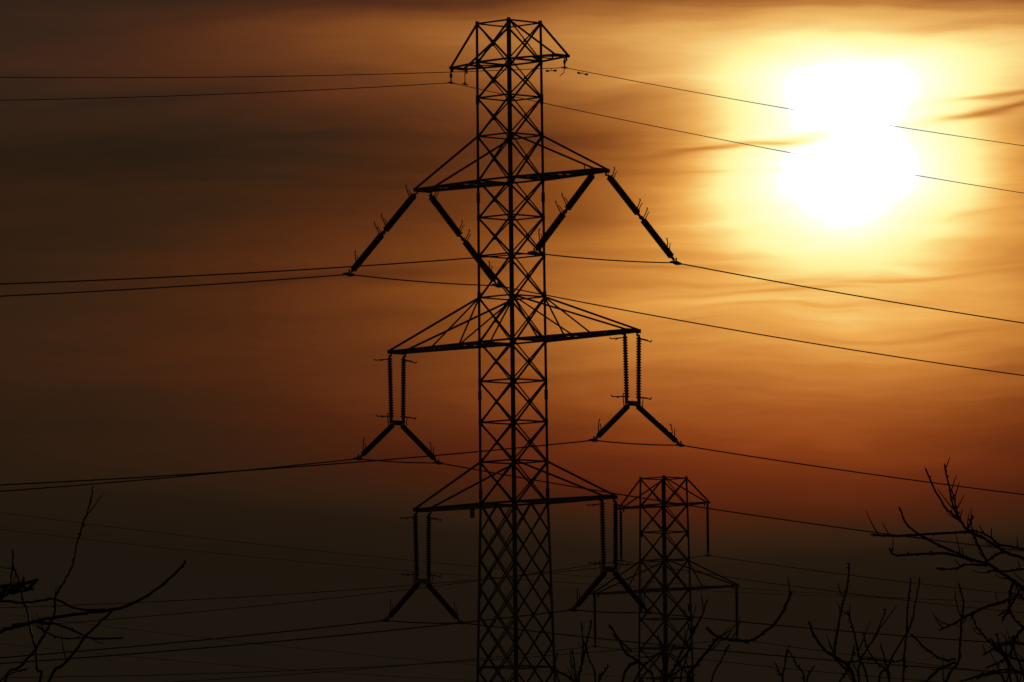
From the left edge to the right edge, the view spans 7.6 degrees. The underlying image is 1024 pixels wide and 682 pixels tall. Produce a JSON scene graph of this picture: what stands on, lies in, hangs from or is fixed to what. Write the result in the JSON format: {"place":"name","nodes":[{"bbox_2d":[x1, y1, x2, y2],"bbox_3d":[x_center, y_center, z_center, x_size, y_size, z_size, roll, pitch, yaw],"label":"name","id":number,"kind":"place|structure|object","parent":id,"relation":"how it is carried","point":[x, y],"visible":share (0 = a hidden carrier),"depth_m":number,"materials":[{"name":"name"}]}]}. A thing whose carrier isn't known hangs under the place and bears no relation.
{"place":"outdoors","nodes":[
{"label":"outdoors","id":0,"kind":"place"},
{"bbox_2d":[4,644,498,681],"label":"overhead wire","id":1,"kind":"object","parent":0,"point":[251,666],"visible":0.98,"depth_m":773.28,"materials":[{"name":"black metal"}]},
{"bbox_2d":[1,613,685,681],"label":"overhead wire","id":2,"kind":"object","parent":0,"point":[311,649],"visible":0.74,"depth_m":781.71,"materials":[{"name":"black metal"}]},
{"bbox_2d":[1,529,954,599],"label":"overhead wire","id":3,"kind":"object","parent":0,"point":[438,573],"visible":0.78,"depth_m":799.15,"materials":[{"name":"black metal"}]},
{"bbox_2d":[0,512,1023,603],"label":"overhead wire","id":4,"kind":"object","parent":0,"point":[455,564],"visible":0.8,"depth_m":800.61,"materials":[{"name":"black metal"}]},
{"bbox_2d":[0,0,1023,681],"label":"sky","id":5,"kind":"structure","parent":0,"point":[265,374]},
{"bbox_3d":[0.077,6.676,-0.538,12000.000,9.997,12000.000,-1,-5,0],"label":"ground","id":6,"kind":"structure","parent":0,"visible":0},
{"bbox_2d":[0,486,185,681],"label":"bare tree","id":7,"kind":"object","parent":6,"relation":"on","point":[16,587],"visible":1,"depth_m":46.33,"materials":[{"name":"black plant"}]},
{"bbox_2d":[343,17,685,681],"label":"pylon","id":8,"kind":"object","parent":6,"relation":"on","point":[491,275],"visible":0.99,"depth_m":480.95,"materials":[{"name":"metal"}]},
{"bbox_2d":[0,459,1021,550],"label":"overhead wire","id":9,"kind":"object","parent":8,"relation":"hanging from","point":[505,475],"visible":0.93,"depth_m":495.24,"materials":[{"name":"black metal"}]},
{"bbox_2d":[0,83,1021,192],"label":"overhead wire","id":10,"kind":"object","parent":8,"relation":"hanging from","point":[516,97],"visible":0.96,"depth_m":488.43,"materials":[{"name":"black metal"}]},
{"bbox_2d":[0,253,1023,323],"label":"overhead wire","id":11,"kind":"object","parent":8,"relation":"hanging from","point":[498,256],"visible":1,"depth_m":469.22,"materials":[{"name":"black metal"}]},
{"bbox_2d":[0,440,1023,494],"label":"overhead wire","id":12,"kind":"object","parent":8,"relation":"hanging from","point":[486,451],"visible":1,"depth_m":464.15,"materials":[{"name":"black metal"}]},
{"bbox_2d":[0,274,1023,375],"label":"overhead wire","id":13,"kind":"object","parent":8,"relation":"hanging from","point":[509,288],"visible":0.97,"depth_m":492.81,"materials":[{"name":"black metal"}]},
{"bbox_2d":[0,67,1023,145],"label":"overhead wire","id":14,"kind":"object","parent":8,"relation":"attached to","point":[555,70],"visible":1,"depth_m":475.13,"materials":[{"name":"metal"}]},
{"bbox_2d":[550,618,608,681],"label":"bare tree","id":15,"kind":"object","parent":6,"relation":"on","point":[576,678],"visible":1,"depth_m":68.39,"materials":[{"name":"black plant"}]},
{"bbox_2d":[591,475,739,681],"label":"pylon","id":16,"kind":"object","parent":6,"relation":"on","point":[664,565],"visible":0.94,"depth_m":640.02,"materials":[{"name":"metal"}]},
{"bbox_2d":[0,556,1021,607],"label":"overhead wire","id":17,"kind":"object","parent":16,"relation":"hanging from","point":[497,577],"visible":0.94,"depth_m":617.71,"materials":[{"name":"black metal"}]},
{"bbox_2d":[0,561,1022,627],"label":"overhead wire","id":18,"kind":"object","parent":16,"relation":"hanging from","point":[497,578],"visible":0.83,"depth_m":631.00,"materials":[{"name":"black metal"}]},
{"bbox_2d":[608,576,792,681],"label":"bare tree","id":19,"kind":"object","parent":6,"relation":"on","point":[709,649],"visible":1,"depth_m":66.62,"materials":[{"name":"black plant"}]},
{"bbox_2d":[774,644,814,681],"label":"bare tree","id":20,"kind":"object","parent":6,"relation":"on","point":[798,666],"visible":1,"depth_m":70.31,"materials":[{"name":"black plant"}]},
{"bbox_2d":[808,562,963,681],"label":"bare tree","id":21,"kind":"object","parent":6,"relation":"on","point":[840,661],"visible":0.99,"depth_m":63.78,"materials":[{"name":"black plant"}]},
{"bbox_2d":[866,457,1023,681],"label":"bare tree","id":22,"kind":"object","parent":6,"relation":"on","point":[997,647],"visible":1,"depth_m":49.69,"materials":[{"name":"black plant"}]}
]}

